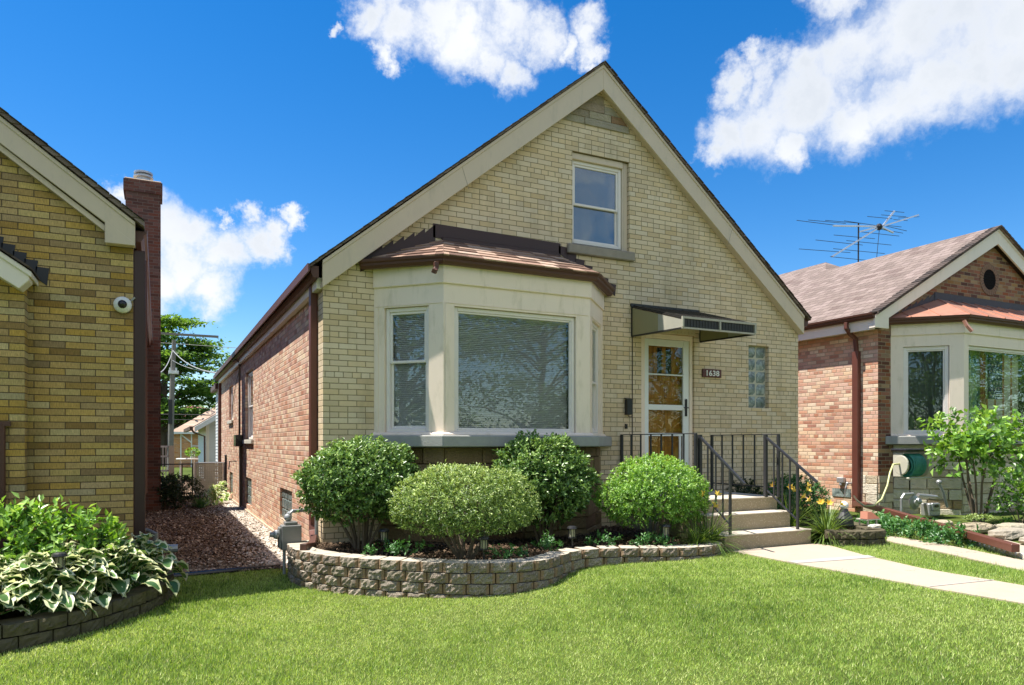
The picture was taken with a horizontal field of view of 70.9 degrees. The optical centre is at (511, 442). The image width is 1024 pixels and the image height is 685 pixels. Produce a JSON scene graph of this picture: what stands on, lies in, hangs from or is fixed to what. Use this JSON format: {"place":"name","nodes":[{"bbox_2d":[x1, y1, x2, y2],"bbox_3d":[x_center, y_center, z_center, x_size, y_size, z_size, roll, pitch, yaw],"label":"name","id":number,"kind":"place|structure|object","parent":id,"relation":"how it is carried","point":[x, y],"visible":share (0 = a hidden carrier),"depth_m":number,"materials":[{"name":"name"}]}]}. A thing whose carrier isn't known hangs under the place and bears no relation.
{"place":"outdoors","nodes":[
{"label":"outdoors","id":0,"kind":"place"},
{"bbox_2d":[0,578,133,619],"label":"garden soil","id":1,"kind":"structure","parent":0,"point":[13,614],"depth_m":5.75,"materials":[{"name":"black soil"}]},
{"bbox_2d":[0,568,33,616],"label":"hosta","id":2,"kind":"object","parent":1,"relation":"on","point":[7,600],"visible":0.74,"depth_m":5.35,"materials":[{"name":"green plant"}]},
{"bbox_2d":[0,555,39,608],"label":"hosta","id":3,"kind":"object","parent":1,"relation":"on","point":[4,565],"visible":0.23,"depth_m":5.68,"materials":[{"name":"green plant"}]},
{"bbox_2d":[0,550,99,616],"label":"hosta","id":4,"kind":"object","parent":1,"relation":"on","point":[31,565],"visible":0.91,"depth_m":5.56,"materials":[{"name":"green plant"}]},
{"bbox_2d":[51,552,67,585],"bbox_3d":[-3.601,1.004,5.717,0.116,0.271,0.116,0,0,-26],"label":"garden light","id":5,"kind":"object","parent":1,"relation":"on","point":[57,557],"visible":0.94,"depth_m":5.69,"materials":[{"name":"black glass"}]},
{"bbox_2d":[0,492,146,581],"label":"leafy shrub","id":6,"kind":"object","parent":1,"relation":"on","point":[19,516],"visible":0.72,"depth_m":6.16,"materials":[{"name":"green plant"}]},
{"bbox_2d":[23,547,125,615],"bbox_3d":[-3.632,1.144,5.969,0.761,0.581,0.888,0,0,-26],"label":"hosta","id":7,"kind":"object","parent":1,"relation":"on","point":[94,567],"visible":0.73,"depth_m":5.88,"materials":[{"name":"green plant"}]},
{"bbox_2d":[44,541,115,596],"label":"hosta","id":8,"kind":"object","parent":1,"relation":"on","point":[103,585],"visible":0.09,"depth_m":6.18,"materials":[{"name":"green plant"}]},
{"bbox_2d":[96,536,149,585],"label":"hosta","id":9,"kind":"object","parent":1,"relation":"on","point":[143,575],"visible":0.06,"depth_m":6.68,"materials":[{"name":"green plant"}]},
{"bbox_2d":[88,538,171,596],"bbox_3d":[-3.485,1.121,6.385,0.791,0.529,0.739,0,0,24],"label":"hosta","id":10,"kind":"object","parent":1,"relation":"on","point":[124,546],"visible":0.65,"depth_m":6.38,"materials":[{"name":"green plant"}]},
{"bbox_2d":[122,531,188,595],"bbox_3d":[-3.572,1.148,6.926,0.803,0.622,0.785,0,0,-13],"label":"hosta","id":11,"kind":"object","parent":1,"relation":"on","point":[142,541],"visible":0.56,"depth_m":6.83,"materials":[{"name":"green plant"}]},
{"bbox_2d":[145,479,287,573],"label":"mulch ground","id":12,"kind":"structure","parent":0,"point":[188,521],"depth_m":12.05,"materials":[{"name":"brown wood"}]},
{"bbox_2d":[161,446,173,494],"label":"lattice gate","id":13,"kind":"structure","parent":12,"relation":"on","point":[170,456],"depth_m":19.94,"materials":[{"name":"beige plastic"}]},
{"bbox_2d":[153,472,183,509],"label":"dark shrub","id":14,"kind":"object","parent":12,"relation":"on","point":[165,491],"visible":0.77,"depth_m":15.92,"materials":[{"name":"green plant"}]},
{"bbox_2d":[161,463,192,495],"bbox_3d":[-9.208,1.030,19.431,1.080,0.940,0.040,0,0,-26],"label":"chain link fence","id":15,"kind":"object","parent":12,"relation":"on","point":[181,464],"visible":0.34,"depth_m":19.54,"materials":[{"name":"metal"}]},
{"bbox_2d":[161,472,208,508],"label":"dark shrub","id":16,"kind":"object","parent":12,"relation":"on","point":[186,479],"visible":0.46,"depth_m":16.50,"materials":[{"name":"green plant"}]},
{"bbox_2d":[176,458,198,487],"bbox_3d":[-9.680,0.980,21.429,0.620,1.040,0.620,0,0,-26],"label":"patio table","id":17,"kind":"object","parent":12,"relation":"on","point":[181,459],"visible":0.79,"depth_m":21.26,"materials":[{"name":"white plastic"}]},
{"bbox_2d":[184,447,200,457],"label":"potted plant","id":18,"kind":"object","parent":17,"relation":"on","point":[192,455],"visible":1,"depth_m":21.61,"materials":[{"name":"green plant"}]},
{"bbox_2d":[180,489,215,508],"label":"grassy clump","id":19,"kind":"object","parent":12,"relation":"on","point":[200,503],"visible":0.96,"depth_m":16.39,"materials":[{"name":"green plant"}]},
{"bbox_2d":[201,484,226,505],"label":"hosta","id":20,"kind":"object","parent":12,"relation":"on","point":[212,490],"visible":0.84,"depth_m":17.34,"materials":[{"name":"green plant"}]},
{"bbox_2d":[209,481,232,500],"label":"hosta","id":21,"kind":"object","parent":12,"relation":"on","point":[222,484],"visible":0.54,"depth_m":18.44,"materials":[{"name":"green plant"}]},
{"bbox_2d":[0,465,1023,684],"bbox_3d":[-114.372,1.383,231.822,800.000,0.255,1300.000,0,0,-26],"label":"ground","id":22,"kind":"structure","parent":0,"point":[954,519],"depth_m":5.22,"materials":[{"name":"green plant"}]},
{"bbox_2d":[0,107,162,554],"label":"brick house","id":23,"kind":"structure","parent":22,"relation":"on","point":[80,383],"depth_m":7.29,"materials":[{"name":"brick"},{"name":"mortar"},{"name":"painted metal"}]},
{"bbox_2d":[113,296,135,312],"bbox_3d":[-4.010,-1.435,7.435,0.205,0.181,0.120,0,0,-26],"label":"security camera","id":24,"kind":"object","parent":23,"relation":"attached to","point":[122,304],"visible":1,"depth_m":7.41,"materials":[{"name":"white plastic"}]},
{"bbox_2d":[145,528,177,552],"bbox_3d":[-3.893,1.234,7.870,0.458,0.632,0.121,0,0,-8],"label":"gas valve","id":25,"kind":"object","parent":23,"relation":"attached to","point":[173,546],"visible":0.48,"depth_m":7.87,"materials":[{"name":"grey metal"}]},
{"bbox_2d":[0,567,173,652],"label":"retaining wall","id":26,"kind":"structure","parent":22,"relation":"on","point":[21,632],"depth_m":5.61,"materials":[{"name":"grey stone"}]},
{"bbox_2d":[161,332,218,469],"bbox_3d":[-18.423,-2.183,38.246,5.200,7.373,0.400,0,0,-26],"label":"utility pole","id":27,"kind":"object","parent":22,"relation":"on","point":[172,371],"visible":0.88,"depth_m":38.32,"materials":[{"name":"grey wood"}]},
{"bbox_2d":[174,407,215,467],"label":"garage","id":28,"kind":"structure","parent":22,"relation":"on","point":[183,440],"depth_m":44.18,"materials":[{"name":"beige"}]},
{"bbox_2d":[161,312,231,463],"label":"locust tree","id":29,"kind":"object","parent":22,"relation":"on","point":[188,354],"visible":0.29,"depth_m":49.53,"materials":[{"name":"green plant"}]},
{"bbox_2d":[211,383,217,483],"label":"addition","id":30,"kind":"structure","parent":22,"relation":"on","point":[214,388],"depth_m":23.11,"materials":[{"name":"plastic"}]},
{"bbox_2d":[224,455,226,491],"bbox_3d":[-7.961,0.922,19.991,0.070,1.195,0.070,0,0,-26],"label":"fence post","id":31,"kind":"object","parent":22,"relation":"on","point":[225,470],"visible":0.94,"depth_m":19.98,"materials":[{"name":"metal"}]},
{"bbox_2d":[195,462,224,495],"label":"chain link gate","id":32,"kind":"structure","parent":31,"relation":"attached to","point":[203,474],"depth_m":19.85,"materials":[{"name":"metal"}]},
{"bbox_2d":[174,563,286,577],"bbox_3d":[-3.389,1.492,8.285,1.659,0.075,0.094,0,0,-32],"label":"edging strip","id":33,"kind":"object","parent":22,"relation":"on","point":[215,571],"visible":0.45,"depth_m":8.28,"materials":[{"name":"black plastic"}]},
{"bbox_2d":[193,492,287,566],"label":"walkway","id":34,"kind":"structure","parent":22,"relation":"on","point":[258,527],"depth_m":11.61,"materials":[{"name":"beige concrete"}]},
{"bbox_2d":[269,508,317,573],"bbox_3d":[-2.501,1.132,8.284,0.565,0.737,0.212,0,0,-26],"label":"gas meter","id":35,"kind":"object","parent":22,"relation":"on","point":[287,531],"visible":0.91,"depth_m":8.18,"materials":[{"name":"grey metal"}]},
{"bbox_2d":[287,540,723,598],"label":"retaining wall","id":36,"kind":"structure","parent":22,"relation":"on","point":[311,567],"depth_m":7.05,"materials":[{"name":"grey stone"}]},
{"bbox_2d":[300,535,316,549],"bbox_3d":[-2.248,1.130,7.979,0.086,0.131,0.796,0,0,-7],"label":"drain extension","id":37,"kind":"object","parent":36,"relation":"on","point":[312,542],"visible":0.95,"depth_m":7.95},
{"bbox_2d":[213,61,811,543],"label":"brick house","id":38,"kind":"structure","parent":22,"relation":"on","point":[585,267],"depth_m":9.78,"materials":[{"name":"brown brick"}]},
{"bbox_2d":[247,477,251,505],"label":"glass block window","id":39,"kind":"structure","parent":38,"relation":"in","point":[249,481],"depth_m":15.35,"materials":[{"name":"glass"}]},
{"bbox_2d":[248,371,252,438],"bbox_3d":[-5.471,-0.790,15.198,0.070,1.420,1.360,0,0,-26],"label":"window","id":40,"kind":"structure","parent":38,"relation":"in","point":[250,376],"depth_m":15.66,"materials":[{"name":"white glass"}]},
{"bbox_2d":[282,488,291,520],"bbox_3d":[-3.368,0.940,10.844,0.030,0.480,1.130,0,0,-26],"label":"glass block window","id":41,"kind":"structure","parent":38,"relation":"in","point":[286,494],"depth_m":10.95,"materials":[{"name":"glass"}]},
{"bbox_2d":[386,306,428,431],"bbox_3d":[-1.223,-0.868,8.605,0.576,1.485,0.115,0,0,19],"label":"bay side window","id":42,"kind":"structure","parent":38,"relation":"in","point":[407,417],"depth_m":8.64,"materials":[{"name":"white glass"}]},
{"bbox_2d":[395,307,573,432],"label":"picture window","id":43,"kind":"structure","parent":38,"relation":"in","point":[514,372],"depth_m":8.94,"materials":[{"name":"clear glass"}]},
{"bbox_2d":[362,237,611,543],"bbox_3d":[-0.031,-0.642,9.012,3.713,3.885,0.810,0,0,-26],"label":"bay window","id":44,"kind":"structure","parent":38,"relation":"in","point":[451,287],"depth_m":8.63,"materials":[{"name":"paint"}]},
{"bbox_2d":[592,322,597,432],"bbox_3d":[1.076,-0.868,9.713,0.070,1.485,0.582,0,0,18],"label":"bay side window","id":45,"kind":"structure","parent":38,"relation":"in","point":[594,328],"depth_m":9.92,"materials":[{"name":"beige glass"}]},
{"bbox_2d":[572,152,626,250],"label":"window","id":46,"kind":"structure","parent":38,"relation":"in","point":[599,185],"depth_m":10.28,"materials":[{"name":"white glass"}]},
{"bbox_2d":[648,345,681,474],"bbox_3d":[2.253,-0.430,10.770,0.826,2.200,0.047,0,0,-26],"label":"front door","id":47,"kind":"structure","parent":38,"relation":"in","point":[662,389],"depth_m":10.77,"materials":[{"name":"brown wood"}]},
{"bbox_2d":[645,338,688,487],"bbox_3d":[2.307,-0.430,10.659,0.823,2.200,0.093,0,0,-26],"label":"storm door","id":48,"kind":"structure","parent":38,"relation":"in","point":[684,345],"depth_m":10.78,"materials":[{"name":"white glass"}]},
{"bbox_2d":[749,346,764,407],"bbox_3d":[3.880,-1.046,11.488,0.429,0.988,0.068,0,0,-26],"label":"glass block window","id":49,"kind":"structure","parent":38,"relation":"in","point":[756,354],"depth_m":11.48,"materials":[{"name":"glass"}]},
{"bbox_2d":[617,433,817,550],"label":"porch steps","id":50,"kind":"structure","parent":22,"relation":"on","point":[763,520],"depth_m":8.95,"materials":[{"name":"concrete"}]},
{"bbox_2d":[825,522,885,546],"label":"retaining wall","id":51,"kind":"structure","parent":22,"relation":"on","point":[863,534],"depth_m":8.73,"materials":[{"name":"grey stone"}]},
{"bbox_2d":[856,511,879,525],"bbox_3d":[4.648,1.000,9.383,0.249,0.200,0.176,0,0,-26],"label":"bird feeder","id":52,"kind":"object","parent":51,"relation":"on","point":[866,515],"visible":0.87,"depth_m":9.34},
{"bbox_2d":[853,513,899,535],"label":"ground cover","id":53,"kind":"object","parent":22,"relation":"on","point":[870,521],"visible":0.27,"depth_m":9.97,"materials":[{"name":"green plant"}]},
{"bbox_2d":[853,509,906,528],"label":"ground cover","id":54,"kind":"object","parent":22,"relation":"on","point":[882,514],"visible":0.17,"depth_m":10.37,"materials":[{"name":"green plant"}]},
{"bbox_2d":[779,225,1023,514],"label":"brick house","id":55,"kind":"structure","parent":22,"relation":"on","point":[893,347],"depth_m":13.03,"materials":[{"name":"brown brick"}]},
{"bbox_2d":[832,488,850,496],"bbox_3d":[6.109,0.925,13.329,0.010,0.150,0.400,0,0,-26],"label":"basement window","id":56,"kind":"structure","parent":55,"relation":"in","point":[838,492],"depth_m":13.34,"materials":[{"name":"grey glass"}]},
{"bbox_2d":[796,210,918,261],"bbox_3d":[9.980,-5.243,20.535,5.120,3.286,0.200,0,0,-26],"label":"tv antenna","id":57,"kind":"object","parent":55,"relation":"attached to","point":[879,226],"visible":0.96,"depth_m":20.59,"materials":[{"name":"paint"}]},
{"bbox_2d":[891,448,937,492],"bbox_3d":[6.700,0.464,11.964,0.774,0.737,0.331,0,0,-26],"label":"hose reel","id":58,"kind":"object","parent":55,"relation":"attached to","point":[913,466],"visible":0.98,"depth_m":11.83,"materials":[{"name":"green plastic"}]},
{"bbox_2d":[853,463,899,506],"bbox_3d":[5.895,0.677,11.706,0.724,0.697,0.759,0,0,33],"label":"garden hose","id":59,"kind":"object","parent":58,"relation":"attached to","point":[884,492],"visible":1,"depth_m":11.56,"materials":[{"name":"beige rubber"}]},
{"bbox_2d":[903,346,948,433],"bbox_3d":[7.318,-0.920,12.731,0.771,1.550,0.144,0,0,18],"label":"bay side window","id":60,"kind":"structure","parent":55,"relation":"in","point":[925,369],"depth_m":12.76,"materials":[{"name":"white glass"}]},
{"bbox_2d":[853,501,1019,551],"bbox_3d":[5.793,1.100,10.330,0.088,0.148,5.312,0,0,9],"label":"drain extension","id":61,"kind":"object","parent":55,"relation":"attached to","point":[1009,546],"visible":0.76,"depth_m":8.58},
{"bbox_2d":[936,480,947,507],"bbox_3d":[7.359,0.871,12.286,0.227,0.487,0.087,0,0,-11],"label":"vent pipe","id":62,"kind":"object","parent":55,"relation":"attached to","point":[939,482],"visible":1,"depth_m":12.28,"materials":[{"name":"grey metal"}]},
{"bbox_2d":[885,299,1023,514],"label":"bay window","id":63,"kind":"structure","parent":55,"relation":"in","point":[955,335],"depth_m":12.68,"materials":[{"name":"paint"}]},
{"bbox_2d":[969,346,1023,432],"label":"picture window","id":64,"kind":"structure","parent":55,"relation":"in","point":[978,356],"depth_m":13.02,"materials":[{"name":"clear glass"}]},
{"bbox_2d":[986,354,1017,429],"bbox_3d":[9.061,-0.890,13.277,1.000,1.460,0.013,0,0,-26],"label":"curtain","id":65,"kind":"object","parent":55,"relation":"hanging from","point":[1003,382],"visible":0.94,"depth_m":13.29,"materials":[{"name":"white fabric"}]},
{"bbox_2d":[877,514,928,537],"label":"ground cover","id":66,"kind":"object","parent":22,"relation":"on","point":[893,526],"visible":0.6,"depth_m":9.63,"materials":[{"name":"green plant"}]},
{"bbox_2d":[806,528,1023,580],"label":"lawn","id":67,"kind":"structure","parent":22,"relation":"on","point":[928,551],"depth_m":7.99,"materials":[{"name":"green plant"}]},
{"bbox_2d":[900,492,939,515],"bbox_3d":[6.931,1.044,12.187,0.988,0.418,0.195,0,0,-26],"label":"gas meter","id":68,"kind":"object","parent":22,"relation":"on","point":[929,509],"visible":1,"depth_m":12.21,"materials":[{"name":"grey metal"}]},
{"bbox_2d":[897,518,955,541],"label":"ground cover","id":69,"kind":"object","parent":22,"relation":"on","point":[922,526],"visible":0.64,"depth_m":9.30,"materials":[{"name":"green plant"}]},
{"bbox_2d":[922,520,981,547],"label":"ground cover","id":70,"kind":"object","parent":22,"relation":"on","point":[957,537],"visible":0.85,"depth_m":8.77,"materials":[{"name":"green plant"}]},
{"bbox_2d":[917,404,1023,521],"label":"rose of sharon","id":71,"kind":"object","parent":22,"relation":"on","point":[969,445],"visible":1,"depth_m":10.94,"materials":[{"name":"green plant"}]},
{"bbox_2d":[955,522,994,532],"bbox_3d":[6.463,1.190,10.038,0.597,0.133,0.336,0,0,-26],"label":"edging stone","id":72,"kind":"object","parent":22,"relation":"on","point":[983,527],"visible":0.6,"depth_m":9.91,"materials":[{"name":"beige stone"}]},
{"bbox_2d":[962,513,995,521],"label":"moss clump","id":73,"kind":"object","parent":72,"relation":"on","point":[972,517],"visible":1,"depth_m":10.06,"materials":[{"name":"green plant"}]},
{"bbox_2d":[931,531,1023,559],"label":"scalloped edging","id":74,"kind":"object","parent":22,"relation":"on","point":[1015,554],"visible":0.22,"depth_m":8.19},
{"bbox_2d":[981,463,1023,523],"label":"rose bush","id":75,"kind":"object","parent":22,"relation":"on","point":[1016,500],"visible":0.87,"depth_m":10.77,"materials":[{"name":"green plant"}]},
{"bbox_2d":[988,527,1023,539],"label":"edging stone","id":76,"kind":"object","parent":22,"relation":"on","point":[1011,533],"visible":0.88,"depth_m":9.25,"materials":[{"name":"beige stone"}]},
{"bbox_2d":[995,523,1023,528],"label":"edging stone","id":77,"kind":"object","parent":22,"relation":"on","point":[1008,525],"visible":0.52,"depth_m":9.93,"materials":[{"name":"beige stone"}]},
{"bbox_2d":[1012,444,1023,502],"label":"leafy shrub","id":78,"kind":"object","parent":22,"relation":"on","point":[1016,476],"visible":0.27,"depth_m":11.34,"materials":[{"name":"green plant"}]},
{"bbox_2d":[0,0,1023,408],"label":"sky","id":79,"kind":"structure","parent":0,"point":[273,132],"materials":[{"name":"blue"}]},
{"bbox_2d":[314,525,715,566],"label":"bed mulch","id":80,"kind":"object","parent":0,"point":[527,541],"visible":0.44,"depth_m":8.23,"materials":[{"name":"brown wood"}]},
{"bbox_2d":[289,433,427,549],"bbox_3d":[-1.707,0.538,7.997,1.482,1.298,1.272,0,0,-26],"label":"round shrub","id":81,"kind":"object","parent":80,"relation":"on","point":[360,485],"visible":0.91,"depth_m":7.69,"materials":[{"name":"green plant"}]},
{"bbox_2d":[361,538,405,555],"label":"weed","id":82,"kind":"object","parent":80,"relation":"on","point":[369,549],"visible":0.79,"depth_m":7.40,"materials":[{"name":"green plant"}]},
{"bbox_2d":[379,528,388,553],"bbox_3d":[-1.359,1.044,7.637,0.116,0.271,0.116,0,0,-26],"label":"garden light","id":83,"kind":"object","parent":80,"relation":"on","point":[383,532],"visible":0.91,"depth_m":7.61,"materials":[{"name":"black plastic"}]},
{"bbox_2d":[384,535,433,557],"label":"weed","id":84,"kind":"object","parent":80,"relation":"on","point":[393,546],"visible":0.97,"depth_m":7.30,"materials":[{"name":"green plant"}]},
{"bbox_2d":[386,458,542,559],"bbox_3d":[-0.475,0.674,7.318,1.364,1.035,1.458,0,0,36],"label":"round shrub","id":85,"kind":"object","parent":80,"relation":"on","point":[461,511],"visible":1,"depth_m":7.08,"materials":[{"name":"green plant"}]},
{"bbox_2d":[478,536,489,559],"bbox_3d":[-0.276,1.044,7.023,0.116,0.271,0.116,0,0,-26],"label":"garden light","id":86,"kind":"object","parent":80,"relation":"on","point":[483,543],"visible":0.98,"depth_m":6.99,"materials":[{"name":"black glass"}]},
{"bbox_2d":[485,543,528,558],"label":"weed","id":87,"kind":"object","parent":80,"relation":"on","point":[507,554],"visible":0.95,"depth_m":7.15,"materials":[{"name":"green plant"}]},
{"bbox_2d":[483,429,602,543],"bbox_3d":[0.318,0.508,8.435,1.400,1.360,1.187,0,0,-26],"label":"round shrub","id":88,"kind":"object","parent":80,"relation":"on","point":[568,483],"visible":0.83,"depth_m":8.17,"materials":[{"name":"green plant"}]},
{"bbox_2d":[530,530,562,550],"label":"weed","id":89,"kind":"object","parent":80,"relation":"on","point":[545,543],"visible":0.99,"depth_m":7.65,"materials":[{"name":"green plant"}]},
{"bbox_2d":[567,526,576,548],"bbox_3d":[0.659,1.044,7.885,0.116,0.271,0.116,0,0,-26],"label":"garden light","id":90,"kind":"object","parent":80,"relation":"on","point":[571,532],"visible":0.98,"depth_m":7.86,"materials":[{"name":"black glass"}]},
{"bbox_2d":[583,529,622,546],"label":"weed","id":91,"kind":"object","parent":80,"relation":"on","point":[599,535],"visible":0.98,"depth_m":8.00,"materials":[{"name":"green plant"}]},
{"bbox_2d":[630,532,672,546],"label":"weed","id":92,"kind":"object","parent":80,"relation":"on","point":[653,537],"visible":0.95,"depth_m":7.91,"materials":[{"name":"green plant"}]},
{"bbox_2d":[589,451,715,543],"bbox_3d":[1.645,0.642,8.444,1.554,1.096,1.182,0,0,-26],"label":"round shrub","id":93,"kind":"object","parent":80,"relation":"on","point":[640,486],"visible":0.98,"depth_m":8.24,"materials":[{"name":"green plant"}]},
{"bbox_2d":[635,528,676,544],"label":"weed","id":94,"kind":"object","parent":80,"relation":"on","point":[658,536],"visible":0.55,"depth_m":8.08,"materials":[{"name":"green plant"}]},
{"bbox_2d":[660,524,670,543],"bbox_3d":[1.725,1.044,8.077,0.116,0.271,0.116,0,0,-26],"label":"garden light","id":95,"kind":"object","parent":80,"relation":"on","point":[665,529],"visible":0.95,"depth_m":8.05,"materials":[{"name":"black glass"}]},
{"bbox_2d":[659,518,724,545],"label":"daylily","id":96,"kind":"object","parent":80,"relation":"on","point":[694,537],"visible":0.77,"depth_m":8.16,"materials":[{"name":"green plant"}]},
{"bbox_2d":[671,490,748,556],"bbox_3d":[2.272,1.029,8.329,1.194,0.962,1.172,0,0,-26],"label":"daylily","id":97,"kind":"object","parent":80,"relation":"on","point":[718,531],"visible":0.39,"depth_m":8.28,"materials":[{"name":"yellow plant"}]},
{"bbox_2d":[795,516,854,533],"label":"garden soil","id":98,"kind":"structure","parent":0,"point":[807,521],"depth_m":9.90,"materials":[{"name":"brown soil"}]},
{"bbox_2d":[726,477,761,494],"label":"dark shrub","id":99,"kind":"object","parent":98,"relation":"on","point":[739,489],"visible":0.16,"depth_m":10.78,"materials":[{"name":"green plant"}]},
{"bbox_2d":[761,473,829,519],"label":"boxwood","id":100,"kind":"object","parent":98,"relation":"on","point":[815,487],"visible":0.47,"depth_m":10.39,"materials":[{"name":"green plant"}]},
{"bbox_2d":[770,482,829,537],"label":"daylily","id":101,"kind":"object","parent":98,"relation":"on","point":[792,521],"visible":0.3,"depth_m":9.52,"materials":[{"name":"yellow plant"}]},
{"bbox_2d":[791,493,857,545],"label":"daylily","id":102,"kind":"object","parent":98,"relation":"on","point":[825,524],"visible":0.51,"depth_m":8.94,"materials":[{"name":"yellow plant"}]},
{"bbox_2d":[802,499,857,529],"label":"daylily","id":103,"kind":"object","parent":98,"relation":"on","point":[833,516],"visible":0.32,"depth_m":9.29,"materials":[{"name":"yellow plant"}]},
{"bbox_2d":[834,501,853,527],"bbox_3d":[4.325,0.930,9.360,0.240,0.340,0.236,0,0,-26],"label":"garden ornament","id":104,"kind":"object","parent":98,"relation":"on","point":[847,514],"visible":0.86,"depth_m":9.29,"materials":[{"name":"grey stone"}]},
{"bbox_2d":[731,544,1023,603],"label":"path","id":105,"kind":"structure","parent":0,"point":[891,571],"depth_m":6.94,"materials":[{"name":"concrete"}]},
{"bbox_2d":[789,555,873,562],"bbox_3d":[3.435,1.239,7.663,1.129,0.001,0.156,0,0,-21],"label":"path joint","id":106,"kind":"object","parent":105,"relation":"on","point":[832,559],"visible":1,"depth_m":7.63,"materials":[{"name":"grey concrete"}]},
{"bbox_2d":[886,536,1023,569],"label":"neighbour path","id":107,"kind":"structure","parent":0,"point":[974,555],"depth_m":8.14,"materials":[{"name":"concrete"}]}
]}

